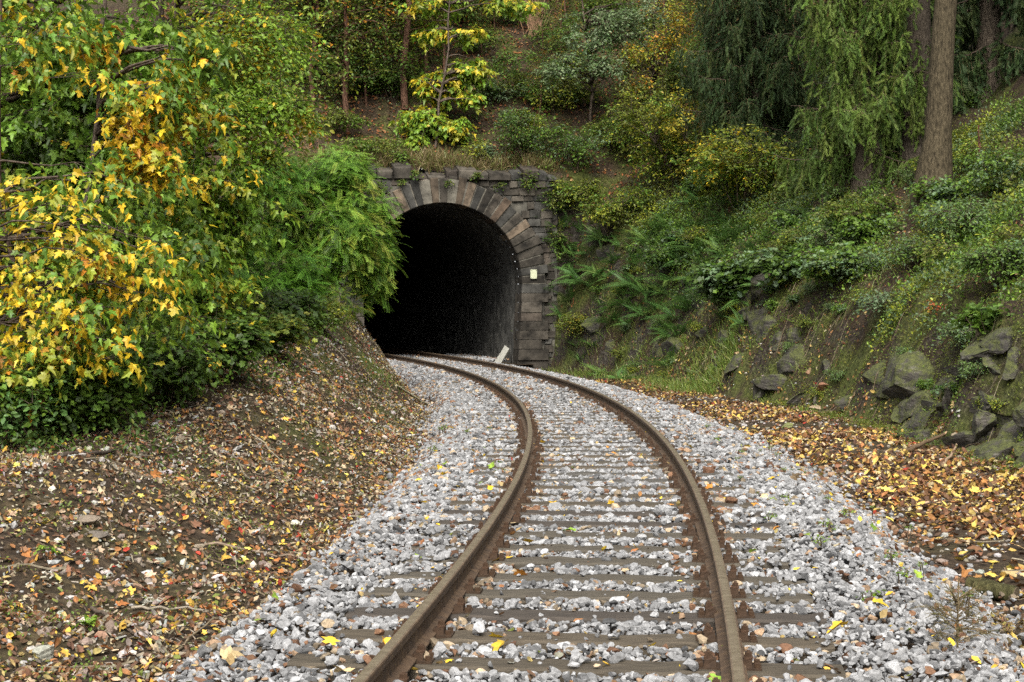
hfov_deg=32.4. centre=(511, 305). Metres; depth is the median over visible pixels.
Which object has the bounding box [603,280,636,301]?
fern
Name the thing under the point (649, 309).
fern
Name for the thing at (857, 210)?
bank bush
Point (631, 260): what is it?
fern
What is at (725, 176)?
bramble
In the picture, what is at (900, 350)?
bramble
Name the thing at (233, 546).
stick
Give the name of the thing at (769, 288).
bramble
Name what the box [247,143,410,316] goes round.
acacia bush
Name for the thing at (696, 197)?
fern
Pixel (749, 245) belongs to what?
fern
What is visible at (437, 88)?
young maple
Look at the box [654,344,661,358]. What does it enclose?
rock ledge
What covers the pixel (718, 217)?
fern
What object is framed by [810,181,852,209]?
bramble
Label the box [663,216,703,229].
fern
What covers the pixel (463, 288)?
tunnel portal
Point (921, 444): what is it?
stick
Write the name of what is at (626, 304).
fern
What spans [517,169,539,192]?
wall plant
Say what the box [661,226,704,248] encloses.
fern
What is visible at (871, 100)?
spruce tree
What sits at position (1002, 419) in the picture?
rock outcrop
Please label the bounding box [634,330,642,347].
rock outcrop
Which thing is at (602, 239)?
fern
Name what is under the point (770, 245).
bramble
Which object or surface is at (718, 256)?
fern
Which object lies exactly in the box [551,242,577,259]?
fern
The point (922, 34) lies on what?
spruce tree
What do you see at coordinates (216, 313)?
shrub
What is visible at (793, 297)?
bramble
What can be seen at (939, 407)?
rock ledge
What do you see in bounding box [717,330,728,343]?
rock ledge
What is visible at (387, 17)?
forest tree
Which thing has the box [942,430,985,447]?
rock ledge
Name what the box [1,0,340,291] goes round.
hornbeam tree
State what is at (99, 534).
stone
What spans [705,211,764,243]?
fern
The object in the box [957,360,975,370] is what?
rock ledge
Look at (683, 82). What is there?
undergrowth shrub
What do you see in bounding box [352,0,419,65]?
forest tree
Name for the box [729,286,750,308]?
rock ledge
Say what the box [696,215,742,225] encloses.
fern
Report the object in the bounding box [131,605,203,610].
stick
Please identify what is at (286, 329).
shrub
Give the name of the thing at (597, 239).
fern
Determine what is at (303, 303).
shrub
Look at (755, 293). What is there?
rock ledge
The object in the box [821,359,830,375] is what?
rock ledge
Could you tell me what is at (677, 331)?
fern
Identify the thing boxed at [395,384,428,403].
stick
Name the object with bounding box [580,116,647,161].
hill shrub
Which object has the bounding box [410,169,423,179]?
wall plant
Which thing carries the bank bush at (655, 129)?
on the ground at (738, 390)
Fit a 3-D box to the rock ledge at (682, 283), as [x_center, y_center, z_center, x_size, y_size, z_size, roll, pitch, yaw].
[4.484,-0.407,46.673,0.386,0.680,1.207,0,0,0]
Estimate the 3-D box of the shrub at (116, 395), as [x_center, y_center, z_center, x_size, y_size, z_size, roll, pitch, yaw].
[-4.261,0.934,17.802,1.323,1.185,1.309,0,0,-42]
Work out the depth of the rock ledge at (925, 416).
26.10 m
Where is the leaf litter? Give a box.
[0,0,1023,681]
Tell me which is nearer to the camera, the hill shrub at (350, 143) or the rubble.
the rubble
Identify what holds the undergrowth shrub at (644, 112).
on the ground at (738, 390)
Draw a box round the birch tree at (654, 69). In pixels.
[617,0,711,108]
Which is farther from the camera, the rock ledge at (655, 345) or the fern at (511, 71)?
the fern at (511, 71)
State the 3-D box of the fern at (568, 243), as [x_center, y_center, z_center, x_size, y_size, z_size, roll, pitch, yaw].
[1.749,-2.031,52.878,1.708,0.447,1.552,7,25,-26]
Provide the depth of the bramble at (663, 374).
43.80 m
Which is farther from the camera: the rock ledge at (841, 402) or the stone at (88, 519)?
the rock ledge at (841, 402)
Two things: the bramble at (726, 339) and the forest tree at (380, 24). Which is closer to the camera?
the bramble at (726, 339)
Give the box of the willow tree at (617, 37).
[529,0,678,127]
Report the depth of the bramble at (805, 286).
36.09 m
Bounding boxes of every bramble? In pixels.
[589,285,603,293]
[608,347,627,356]
[612,284,625,295]
[614,323,632,331]
[618,263,635,273]
[620,361,638,369]
[623,364,639,373]
[625,265,643,274]
[648,319,663,329]
[649,324,671,332]
[656,226,689,248]
[657,371,668,378]
[663,356,676,365]
[673,225,725,243]
[676,334,685,341]
[680,173,728,196]
[683,224,718,241]
[686,321,704,331]
[692,285,736,316]
[704,166,755,188]
[714,336,729,347]
[715,247,775,274]
[718,299,743,313]
[725,314,738,325]
[742,206,789,227]
[753,282,782,295]
[755,297,779,311]
[758,234,807,250]
[762,206,819,232]
[765,225,802,244]
[767,203,817,226]
[768,196,813,208]
[773,222,827,245]
[779,246,876,286]
[779,339,799,352]
[780,274,803,284]
[782,293,801,305]
[789,220,866,243]
[792,314,818,327]
[797,237,833,253]
[798,202,865,233]
[798,220,872,248]
[798,281,822,296]
[800,240,886,277]
[802,266,852,284]
[804,386,823,397]
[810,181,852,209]
[820,302,833,310]
[820,368,846,381]
[829,302,849,314]
[833,212,903,241]
[843,287,875,304]
[849,247,897,273]
[883,306,902,320]
[888,165,915,185]
[892,344,914,355]
[902,205,963,235]
[903,174,979,206]
[907,157,918,171]
[908,198,970,221]
[911,208,947,229]
[912,234,986,273]
[914,377,933,389]
[926,379,964,399]
[928,315,976,348]
[944,358,994,380]
[952,121,988,139]
[952,131,1023,166]
[952,151,963,164]
[957,166,1020,198]
[971,394,1006,411]
[975,220,1023,248]
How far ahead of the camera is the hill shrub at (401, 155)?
52.19 m
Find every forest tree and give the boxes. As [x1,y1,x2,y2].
[223,0,292,70]
[250,0,340,76]
[266,0,357,104]
[288,0,379,94]
[290,0,343,88]
[299,0,406,131]
[320,0,368,58]
[333,0,393,106]
[339,0,417,80]
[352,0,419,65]
[352,0,454,108]
[355,0,412,52]
[384,0,440,67]
[384,0,470,74]
[402,0,482,71]
[465,0,502,56]
[485,0,503,31]
[518,0,563,115]
[536,0,580,78]
[552,0,577,16]
[608,0,653,102]
[638,0,693,73]
[669,0,711,45]
[680,0,739,104]
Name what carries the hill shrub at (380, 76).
on the ground at (738, 390)
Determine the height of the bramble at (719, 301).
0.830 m
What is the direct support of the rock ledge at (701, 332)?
on the ground at (738, 390)
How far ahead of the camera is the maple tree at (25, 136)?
21.35 m
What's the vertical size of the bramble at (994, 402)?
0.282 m
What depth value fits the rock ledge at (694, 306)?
44.57 m
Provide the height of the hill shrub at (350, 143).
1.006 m
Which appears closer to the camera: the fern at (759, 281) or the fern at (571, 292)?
the fern at (759, 281)
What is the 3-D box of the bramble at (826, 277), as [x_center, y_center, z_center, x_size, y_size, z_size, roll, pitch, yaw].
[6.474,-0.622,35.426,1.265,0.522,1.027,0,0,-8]
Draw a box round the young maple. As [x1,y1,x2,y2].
[388,0,548,150]
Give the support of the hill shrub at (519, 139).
on the ground at (738, 390)
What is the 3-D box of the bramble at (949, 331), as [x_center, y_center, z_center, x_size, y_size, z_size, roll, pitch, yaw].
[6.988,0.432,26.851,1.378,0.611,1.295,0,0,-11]
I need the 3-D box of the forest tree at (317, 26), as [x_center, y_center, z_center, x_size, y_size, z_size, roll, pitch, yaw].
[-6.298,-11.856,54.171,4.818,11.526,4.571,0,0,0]
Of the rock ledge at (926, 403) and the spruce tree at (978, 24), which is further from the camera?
the spruce tree at (978, 24)
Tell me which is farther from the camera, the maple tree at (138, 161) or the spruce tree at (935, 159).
the spruce tree at (935, 159)
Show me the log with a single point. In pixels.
(995, 588)
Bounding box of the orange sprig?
[922,299,946,320]
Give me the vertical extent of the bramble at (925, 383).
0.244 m
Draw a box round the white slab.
[494,346,510,362]
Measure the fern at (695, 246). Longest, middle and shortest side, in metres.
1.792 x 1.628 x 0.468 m
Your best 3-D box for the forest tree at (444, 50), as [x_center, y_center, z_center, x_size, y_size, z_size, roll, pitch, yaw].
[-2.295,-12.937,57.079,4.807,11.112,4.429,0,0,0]
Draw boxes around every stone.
[32,645,53,661]
[77,515,100,524]
[84,530,110,538]
[130,451,150,458]
[781,422,792,427]
[809,405,820,409]
[816,382,828,392]
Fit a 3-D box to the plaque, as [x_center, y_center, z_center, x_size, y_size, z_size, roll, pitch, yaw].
[0.646,-0.932,52.414,0.196,0.270,0.036,0,0,-13]
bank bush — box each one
[548,176,606,219]
[553,310,588,338]
[573,182,655,240]
[601,83,731,190]
[624,240,694,275]
[677,122,808,211]
[685,257,759,302]
[742,240,819,286]
[765,166,822,204]
[806,248,875,282]
[810,188,908,232]
[850,286,916,320]
[875,230,953,268]
[915,193,1015,243]
[940,297,1012,338]
[947,232,1023,287]
[956,144,1023,192]
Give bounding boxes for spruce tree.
[670,0,836,194]
[772,0,963,203]
[895,0,930,178]
[899,0,1023,113]
[909,0,956,217]
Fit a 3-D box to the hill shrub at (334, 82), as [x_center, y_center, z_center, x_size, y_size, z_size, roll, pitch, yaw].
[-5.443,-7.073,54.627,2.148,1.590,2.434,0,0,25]
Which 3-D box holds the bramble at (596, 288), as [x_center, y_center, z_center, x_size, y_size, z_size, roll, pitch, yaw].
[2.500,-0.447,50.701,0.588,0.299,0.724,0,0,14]
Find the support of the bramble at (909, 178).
on the ground at (738, 390)
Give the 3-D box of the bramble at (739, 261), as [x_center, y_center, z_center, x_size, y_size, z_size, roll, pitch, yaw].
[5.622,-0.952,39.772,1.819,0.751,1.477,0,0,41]
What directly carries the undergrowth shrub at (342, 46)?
on the ground at (738, 390)
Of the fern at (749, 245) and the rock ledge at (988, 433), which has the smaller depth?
the rock ledge at (988, 433)
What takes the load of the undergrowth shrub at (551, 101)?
on the ground at (738, 390)
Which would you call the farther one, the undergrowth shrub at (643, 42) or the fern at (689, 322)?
the undergrowth shrub at (643, 42)
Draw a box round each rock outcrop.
[596,243,613,260]
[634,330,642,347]
[661,337,682,355]
[754,315,776,345]
[876,351,934,399]
[904,390,930,411]
[993,412,1012,429]
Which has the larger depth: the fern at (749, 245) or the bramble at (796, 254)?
the fern at (749, 245)
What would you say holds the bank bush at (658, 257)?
on the ground at (738, 390)
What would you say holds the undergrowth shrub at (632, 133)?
on the ground at (738, 390)
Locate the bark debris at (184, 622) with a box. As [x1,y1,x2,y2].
[0,303,430,679]
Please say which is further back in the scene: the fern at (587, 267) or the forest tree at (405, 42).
the forest tree at (405, 42)
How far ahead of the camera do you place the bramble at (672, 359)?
43.27 m
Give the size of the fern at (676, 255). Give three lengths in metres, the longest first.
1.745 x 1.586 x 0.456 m
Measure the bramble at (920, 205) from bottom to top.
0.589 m
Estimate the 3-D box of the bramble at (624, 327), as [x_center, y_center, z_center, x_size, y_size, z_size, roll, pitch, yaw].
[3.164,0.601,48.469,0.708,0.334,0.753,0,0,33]
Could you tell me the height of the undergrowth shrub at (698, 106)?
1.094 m
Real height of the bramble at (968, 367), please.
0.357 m
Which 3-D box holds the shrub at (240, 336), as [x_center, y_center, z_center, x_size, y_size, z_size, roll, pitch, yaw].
[-3.479,0.525,20.330,1.493,1.012,1.279,0,0,-19]
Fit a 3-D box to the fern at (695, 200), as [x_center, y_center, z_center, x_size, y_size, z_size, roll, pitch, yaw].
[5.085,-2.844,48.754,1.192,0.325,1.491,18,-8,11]
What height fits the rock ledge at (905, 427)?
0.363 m
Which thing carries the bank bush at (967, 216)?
on the ground at (738, 390)
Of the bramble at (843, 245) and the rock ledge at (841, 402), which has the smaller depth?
the rock ledge at (841, 402)
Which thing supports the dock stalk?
on the ground at (738, 390)
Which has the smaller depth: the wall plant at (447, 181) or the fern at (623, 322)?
the fern at (623, 322)
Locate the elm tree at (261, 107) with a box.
[121,0,337,262]
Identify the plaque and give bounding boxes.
[530,270,536,278]
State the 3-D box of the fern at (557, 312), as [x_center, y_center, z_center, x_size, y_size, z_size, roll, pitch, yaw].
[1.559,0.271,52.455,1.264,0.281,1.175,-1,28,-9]
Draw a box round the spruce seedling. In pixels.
[911,576,1002,650]
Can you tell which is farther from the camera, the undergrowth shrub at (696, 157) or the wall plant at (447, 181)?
the wall plant at (447, 181)
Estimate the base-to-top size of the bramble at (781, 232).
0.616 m
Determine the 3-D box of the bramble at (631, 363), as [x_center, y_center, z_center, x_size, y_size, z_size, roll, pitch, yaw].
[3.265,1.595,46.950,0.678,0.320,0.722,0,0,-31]
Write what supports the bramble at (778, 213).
on the ground at (738, 390)
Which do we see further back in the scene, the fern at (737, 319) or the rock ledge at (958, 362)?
the fern at (737, 319)
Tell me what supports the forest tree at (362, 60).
on the ground at (738, 390)
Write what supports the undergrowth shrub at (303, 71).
on the ground at (738, 390)
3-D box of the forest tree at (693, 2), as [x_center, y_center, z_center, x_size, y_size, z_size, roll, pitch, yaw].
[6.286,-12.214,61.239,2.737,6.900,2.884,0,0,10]
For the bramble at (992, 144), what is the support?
on the ground at (738, 390)
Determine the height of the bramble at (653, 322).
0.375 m
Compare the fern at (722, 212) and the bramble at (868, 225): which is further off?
the fern at (722, 212)
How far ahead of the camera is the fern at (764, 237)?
41.52 m
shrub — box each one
[0,295,149,363]
[0,344,113,430]
[0,351,103,451]
[30,345,163,438]
[97,298,197,393]
[112,323,240,413]
[155,307,277,384]
[167,289,245,329]
[216,283,294,319]
[227,307,322,357]
[251,286,328,322]
[281,58,323,80]
[282,65,315,82]
[294,299,355,333]
[295,51,371,100]
[314,106,376,136]
[321,30,375,61]
[328,136,392,159]
[330,55,399,94]
[350,23,402,54]
[363,55,432,101]
[363,135,407,152]
[387,149,413,164]
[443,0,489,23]
[453,22,516,56]
[457,138,504,161]
[469,79,520,103]
[474,62,535,94]
[475,0,535,26]
[485,102,571,159]
[488,48,541,71]
[490,106,538,126]
[506,108,551,133]
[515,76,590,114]
[518,0,551,37]
[518,23,583,55]
[536,123,609,172]
[537,69,601,106]
[540,6,582,28]
[554,48,606,74]
[561,46,599,76]
[565,79,610,106]
[576,0,627,16]
[578,112,641,152]
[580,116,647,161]
[580,121,609,142]
[585,2,628,22]
[594,0,636,11]
[596,107,664,140]
[612,110,668,145]
[619,45,651,69]
[628,74,679,104]
[633,16,691,55]
[641,38,716,85]
[661,68,692,91]
[675,71,699,91]
[679,32,705,63]
[685,146,721,166]
[691,88,737,111]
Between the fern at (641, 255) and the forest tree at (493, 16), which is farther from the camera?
the forest tree at (493, 16)
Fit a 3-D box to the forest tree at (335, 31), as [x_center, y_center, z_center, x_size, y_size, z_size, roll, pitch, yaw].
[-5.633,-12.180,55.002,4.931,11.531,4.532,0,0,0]
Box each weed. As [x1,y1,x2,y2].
[33,544,61,559]
[71,614,98,631]
[426,446,436,455]
[764,511,777,519]
[813,536,827,550]
[816,519,832,537]
[841,508,855,517]
[860,589,885,600]
[884,549,901,564]
[894,567,911,583]
[905,525,913,541]
[916,562,927,580]
[959,591,972,617]
[985,609,1023,633]
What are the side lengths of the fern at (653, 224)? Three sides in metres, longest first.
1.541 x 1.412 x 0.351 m
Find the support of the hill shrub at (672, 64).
on the ground at (738, 390)
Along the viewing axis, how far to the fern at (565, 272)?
51.98 m
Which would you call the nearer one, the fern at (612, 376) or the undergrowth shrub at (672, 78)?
the fern at (612, 376)
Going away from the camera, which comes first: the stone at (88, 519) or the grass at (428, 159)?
the stone at (88, 519)
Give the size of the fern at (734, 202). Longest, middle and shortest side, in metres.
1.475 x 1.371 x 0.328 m
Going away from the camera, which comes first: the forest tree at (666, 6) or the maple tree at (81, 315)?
the maple tree at (81, 315)
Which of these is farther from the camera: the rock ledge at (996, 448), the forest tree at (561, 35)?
the forest tree at (561, 35)
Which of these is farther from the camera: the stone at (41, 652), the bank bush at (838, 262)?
the bank bush at (838, 262)
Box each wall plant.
[369,181,392,198]
[395,179,407,185]
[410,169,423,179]
[444,178,454,187]
[469,170,482,181]
[494,182,505,191]
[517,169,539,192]
[537,176,567,214]
[541,219,573,259]
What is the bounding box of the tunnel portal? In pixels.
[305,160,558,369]
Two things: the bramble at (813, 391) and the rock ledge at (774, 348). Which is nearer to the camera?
the bramble at (813, 391)
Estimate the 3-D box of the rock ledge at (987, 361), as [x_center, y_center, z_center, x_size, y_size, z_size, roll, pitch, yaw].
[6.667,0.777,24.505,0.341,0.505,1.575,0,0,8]
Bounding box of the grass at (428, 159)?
[296,141,1021,407]
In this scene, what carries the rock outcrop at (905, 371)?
on the ground at (738, 390)
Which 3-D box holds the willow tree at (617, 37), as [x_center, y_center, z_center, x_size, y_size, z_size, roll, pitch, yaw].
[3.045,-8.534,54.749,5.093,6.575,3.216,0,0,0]
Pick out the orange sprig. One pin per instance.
(930, 304)
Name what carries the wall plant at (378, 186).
attached to the tunnel portal
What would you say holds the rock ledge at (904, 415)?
on the ground at (738, 390)
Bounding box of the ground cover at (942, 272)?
[0,0,1023,681]
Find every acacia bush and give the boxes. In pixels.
[204,138,338,302]
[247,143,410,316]
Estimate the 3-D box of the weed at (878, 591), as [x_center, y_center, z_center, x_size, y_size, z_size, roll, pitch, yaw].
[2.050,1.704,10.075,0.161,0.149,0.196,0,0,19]
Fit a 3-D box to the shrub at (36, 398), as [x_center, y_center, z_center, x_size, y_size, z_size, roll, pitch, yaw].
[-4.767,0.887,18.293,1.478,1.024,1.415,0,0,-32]
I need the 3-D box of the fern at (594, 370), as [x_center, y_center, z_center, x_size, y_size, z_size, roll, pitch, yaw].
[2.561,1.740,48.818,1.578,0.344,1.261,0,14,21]
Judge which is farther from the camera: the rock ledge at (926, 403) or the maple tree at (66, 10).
the maple tree at (66, 10)
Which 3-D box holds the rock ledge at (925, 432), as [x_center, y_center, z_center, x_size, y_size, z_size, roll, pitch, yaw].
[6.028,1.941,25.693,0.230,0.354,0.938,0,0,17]
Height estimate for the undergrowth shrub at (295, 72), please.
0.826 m
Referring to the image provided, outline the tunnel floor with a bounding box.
[383,352,535,364]
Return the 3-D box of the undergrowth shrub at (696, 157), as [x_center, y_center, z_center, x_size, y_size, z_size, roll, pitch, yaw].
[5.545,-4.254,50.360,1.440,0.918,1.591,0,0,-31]
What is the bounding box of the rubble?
[0,307,1023,681]
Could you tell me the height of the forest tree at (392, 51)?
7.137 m
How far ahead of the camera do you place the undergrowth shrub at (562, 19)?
60.38 m
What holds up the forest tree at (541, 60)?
on the ground at (738, 390)
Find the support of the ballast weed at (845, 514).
on the ground at (738, 390)
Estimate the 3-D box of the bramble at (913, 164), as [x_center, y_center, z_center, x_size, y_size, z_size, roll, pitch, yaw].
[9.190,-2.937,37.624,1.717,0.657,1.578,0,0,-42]
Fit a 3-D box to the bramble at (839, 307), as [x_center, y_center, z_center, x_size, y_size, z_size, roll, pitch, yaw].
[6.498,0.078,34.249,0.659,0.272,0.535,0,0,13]
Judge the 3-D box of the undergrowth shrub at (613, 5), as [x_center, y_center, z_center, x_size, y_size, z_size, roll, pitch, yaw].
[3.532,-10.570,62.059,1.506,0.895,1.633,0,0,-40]
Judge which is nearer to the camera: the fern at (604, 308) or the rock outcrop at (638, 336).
the rock outcrop at (638, 336)
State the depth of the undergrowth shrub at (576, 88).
56.12 m
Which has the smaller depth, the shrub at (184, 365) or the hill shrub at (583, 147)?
the shrub at (184, 365)
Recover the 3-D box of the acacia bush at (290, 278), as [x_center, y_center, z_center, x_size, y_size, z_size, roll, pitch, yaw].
[-5.158,-1.353,32.919,4.267,3.935,3.152,0,0,-43]
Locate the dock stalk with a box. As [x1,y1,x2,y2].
[976,125,981,159]
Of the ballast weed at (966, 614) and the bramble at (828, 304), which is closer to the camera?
the ballast weed at (966, 614)
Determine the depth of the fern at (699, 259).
45.44 m
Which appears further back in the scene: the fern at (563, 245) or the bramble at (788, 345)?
the fern at (563, 245)
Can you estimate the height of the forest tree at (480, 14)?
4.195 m
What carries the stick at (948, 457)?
on the ground at (738, 390)
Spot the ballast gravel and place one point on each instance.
(383, 527)
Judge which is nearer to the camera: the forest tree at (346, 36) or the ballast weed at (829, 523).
the ballast weed at (829, 523)
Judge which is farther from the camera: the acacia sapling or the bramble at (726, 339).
the bramble at (726, 339)
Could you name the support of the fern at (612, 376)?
on the ground at (738, 390)
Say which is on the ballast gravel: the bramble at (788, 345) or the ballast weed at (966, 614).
the ballast weed at (966, 614)
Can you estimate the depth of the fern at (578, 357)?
50.26 m
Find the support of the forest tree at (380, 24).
on the ground at (738, 390)
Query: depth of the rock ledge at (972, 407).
23.76 m
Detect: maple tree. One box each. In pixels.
[0,0,230,429]
[0,0,256,349]
[1,0,109,191]
[26,0,243,303]
[68,0,299,324]
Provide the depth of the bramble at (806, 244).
37.19 m
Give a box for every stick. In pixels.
[55,449,114,458]
[90,606,133,633]
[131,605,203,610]
[153,614,238,669]
[204,541,312,557]
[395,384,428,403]
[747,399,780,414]
[902,432,945,452]
[905,497,971,508]
[942,443,957,464]
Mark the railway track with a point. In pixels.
(399, 654)
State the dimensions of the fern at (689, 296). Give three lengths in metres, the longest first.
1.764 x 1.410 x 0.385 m
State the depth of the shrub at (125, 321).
19.10 m
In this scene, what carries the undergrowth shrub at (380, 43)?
on the ground at (738, 390)
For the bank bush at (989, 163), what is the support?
on the ground at (738, 390)
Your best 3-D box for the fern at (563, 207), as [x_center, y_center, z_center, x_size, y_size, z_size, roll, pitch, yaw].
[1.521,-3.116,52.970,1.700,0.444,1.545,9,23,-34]
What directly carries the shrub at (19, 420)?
on the ground at (738, 390)
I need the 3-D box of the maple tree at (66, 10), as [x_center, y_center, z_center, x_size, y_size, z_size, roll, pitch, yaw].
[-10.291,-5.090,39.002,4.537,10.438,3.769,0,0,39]
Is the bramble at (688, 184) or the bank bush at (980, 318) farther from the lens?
the bramble at (688, 184)
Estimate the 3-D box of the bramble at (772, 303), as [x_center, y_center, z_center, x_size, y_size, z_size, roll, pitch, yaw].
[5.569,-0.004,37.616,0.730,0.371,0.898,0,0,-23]
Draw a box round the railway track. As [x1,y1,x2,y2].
[287,347,845,681]
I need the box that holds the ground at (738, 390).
[0,0,1023,681]
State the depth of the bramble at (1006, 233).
27.82 m
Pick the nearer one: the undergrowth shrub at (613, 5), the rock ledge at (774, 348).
the rock ledge at (774, 348)
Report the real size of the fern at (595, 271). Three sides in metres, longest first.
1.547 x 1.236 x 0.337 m
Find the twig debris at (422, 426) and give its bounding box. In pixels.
[0,184,1023,681]
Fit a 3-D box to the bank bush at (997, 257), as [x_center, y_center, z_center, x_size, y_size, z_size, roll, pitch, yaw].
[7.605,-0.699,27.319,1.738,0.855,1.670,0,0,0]
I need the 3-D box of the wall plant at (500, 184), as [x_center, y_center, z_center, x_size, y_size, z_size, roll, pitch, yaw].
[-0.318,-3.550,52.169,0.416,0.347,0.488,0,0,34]
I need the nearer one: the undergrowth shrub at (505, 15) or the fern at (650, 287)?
the fern at (650, 287)
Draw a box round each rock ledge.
[581,316,601,334]
[605,339,613,351]
[608,251,620,260]
[627,371,640,378]
[629,240,640,254]
[652,336,661,357]
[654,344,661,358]
[659,263,669,273]
[676,278,685,290]
[691,298,706,309]
[694,326,706,338]
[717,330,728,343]
[724,352,745,372]
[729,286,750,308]
[737,307,746,319]
[742,306,749,321]
[746,307,772,337]
[750,374,786,390]
[751,274,764,303]
[751,388,765,401]
[768,331,782,347]
[770,342,781,351]
[777,344,805,374]
[785,391,805,407]
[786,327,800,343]
[813,392,819,404]
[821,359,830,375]
[834,395,851,411]
[862,360,885,384]
[878,390,889,398]
[891,398,922,422]
[895,428,923,439]
[896,426,909,432]
[905,408,925,430]
[913,437,929,442]
[917,428,929,436]
[918,407,935,429]
[921,399,937,411]
[932,375,955,398]
[936,402,943,411]
[941,364,965,378]
[942,378,958,415]
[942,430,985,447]
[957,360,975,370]
[960,340,993,362]
[965,445,978,452]
[969,394,1008,413]
[972,408,997,444]
[972,438,1014,462]
[973,334,984,342]
[976,357,1000,374]
[977,390,992,412]
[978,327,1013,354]
[984,427,994,440]
[994,420,1023,442]
[1002,347,1019,379]
[1012,402,1023,431]
[1013,441,1023,456]
[1013,451,1023,467]
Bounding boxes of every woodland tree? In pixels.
[0,0,23,355]
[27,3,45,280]
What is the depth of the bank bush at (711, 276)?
39.95 m
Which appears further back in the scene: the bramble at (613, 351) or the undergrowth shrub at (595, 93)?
the undergrowth shrub at (595, 93)
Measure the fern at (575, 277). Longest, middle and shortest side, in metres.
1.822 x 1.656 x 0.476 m
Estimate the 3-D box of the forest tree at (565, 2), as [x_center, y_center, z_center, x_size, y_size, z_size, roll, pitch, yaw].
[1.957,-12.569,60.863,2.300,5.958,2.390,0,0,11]
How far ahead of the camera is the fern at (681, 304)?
45.43 m
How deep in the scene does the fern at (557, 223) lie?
52.64 m
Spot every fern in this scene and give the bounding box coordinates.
[489,60,524,78]
[542,193,576,214]
[542,234,577,251]
[545,216,567,229]
[545,267,594,286]
[547,230,579,250]
[547,304,561,317]
[548,282,575,304]
[550,260,575,272]
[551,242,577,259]
[552,266,590,285]
[557,212,579,228]
[557,336,583,347]
[559,215,583,230]
[562,241,598,259]
[563,346,588,362]
[570,273,596,285]
[573,333,602,346]
[575,264,604,281]
[577,221,604,239]
[581,224,619,242]
[581,363,610,374]
[582,230,605,245]
[583,291,612,305]
[584,263,608,276]
[584,310,620,334]
[588,270,617,287]
[588,303,613,318]
[588,365,647,379]
[593,249,623,262]
[597,290,640,317]
[599,269,648,292]
[602,315,636,329]
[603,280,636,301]
[604,234,624,247]
[606,197,634,215]
[610,248,643,264]
[610,282,644,294]
[611,187,654,212]
[611,233,644,256]
[612,274,653,301]
[612,292,643,310]
[615,226,642,240]
[618,282,655,299]
[619,303,655,319]
[624,295,665,312]
[625,225,660,241]
[625,238,668,261]
[628,209,668,223]
[631,216,683,230]
[632,232,671,249]
[633,343,675,366]
[635,221,670,234]
[637,270,689,286]
[640,301,681,320]
[644,278,668,294]
[646,209,676,226]
[647,311,673,326]
[648,328,669,341]
[651,242,691,266]
[654,314,686,337]
[656,295,691,310]
[660,286,686,300]
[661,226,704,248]
[661,318,696,336]
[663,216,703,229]
[663,234,706,252]
[665,185,722,204]
[665,281,703,303]
[667,233,714,260]
[668,297,690,311]
[669,270,691,280]
[676,191,705,208]
[680,247,727,264]
[692,205,742,227]
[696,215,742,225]
[696,303,725,317]
[698,236,733,253]
[699,246,736,261]
[700,220,728,236]
[703,205,737,220]
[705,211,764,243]
[709,231,765,258]
[712,194,760,207]
[715,189,757,203]
[715,288,750,308]
[724,306,748,327]
[734,277,765,289]
[746,227,791,243]
[768,211,811,226]
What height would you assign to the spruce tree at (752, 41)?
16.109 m
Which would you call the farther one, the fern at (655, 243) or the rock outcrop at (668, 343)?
the fern at (655, 243)
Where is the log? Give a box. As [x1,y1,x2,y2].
[965,576,1019,602]
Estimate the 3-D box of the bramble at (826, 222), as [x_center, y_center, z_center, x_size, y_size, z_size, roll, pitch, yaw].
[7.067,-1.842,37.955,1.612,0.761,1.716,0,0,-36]
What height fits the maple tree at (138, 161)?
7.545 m
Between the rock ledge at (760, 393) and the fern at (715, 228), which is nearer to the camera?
the rock ledge at (760, 393)
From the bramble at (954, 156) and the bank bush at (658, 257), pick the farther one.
the bank bush at (658, 257)
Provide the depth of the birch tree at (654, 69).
52.09 m
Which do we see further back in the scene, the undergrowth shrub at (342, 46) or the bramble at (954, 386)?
the undergrowth shrub at (342, 46)
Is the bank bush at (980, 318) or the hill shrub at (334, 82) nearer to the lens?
the bank bush at (980, 318)
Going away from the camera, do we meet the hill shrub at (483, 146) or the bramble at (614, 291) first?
the bramble at (614, 291)
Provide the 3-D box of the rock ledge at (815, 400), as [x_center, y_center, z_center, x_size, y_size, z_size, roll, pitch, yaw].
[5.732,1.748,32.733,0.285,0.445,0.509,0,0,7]
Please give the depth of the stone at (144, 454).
16.62 m
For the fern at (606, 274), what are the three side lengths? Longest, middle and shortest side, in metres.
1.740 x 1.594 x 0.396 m
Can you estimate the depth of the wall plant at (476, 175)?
51.95 m
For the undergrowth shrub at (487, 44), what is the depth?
58.24 m
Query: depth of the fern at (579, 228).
52.59 m
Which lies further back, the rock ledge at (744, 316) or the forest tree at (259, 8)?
the forest tree at (259, 8)
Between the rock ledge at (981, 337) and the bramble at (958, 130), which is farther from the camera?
the bramble at (958, 130)
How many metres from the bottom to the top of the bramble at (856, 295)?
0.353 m
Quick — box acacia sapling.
[321,281,375,327]
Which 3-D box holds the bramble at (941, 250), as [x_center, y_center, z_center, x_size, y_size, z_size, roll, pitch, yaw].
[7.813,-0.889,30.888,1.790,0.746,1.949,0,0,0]
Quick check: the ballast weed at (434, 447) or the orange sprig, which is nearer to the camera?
the ballast weed at (434, 447)
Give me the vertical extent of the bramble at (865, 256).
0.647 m
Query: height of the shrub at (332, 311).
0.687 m
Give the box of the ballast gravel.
[145,353,1023,681]

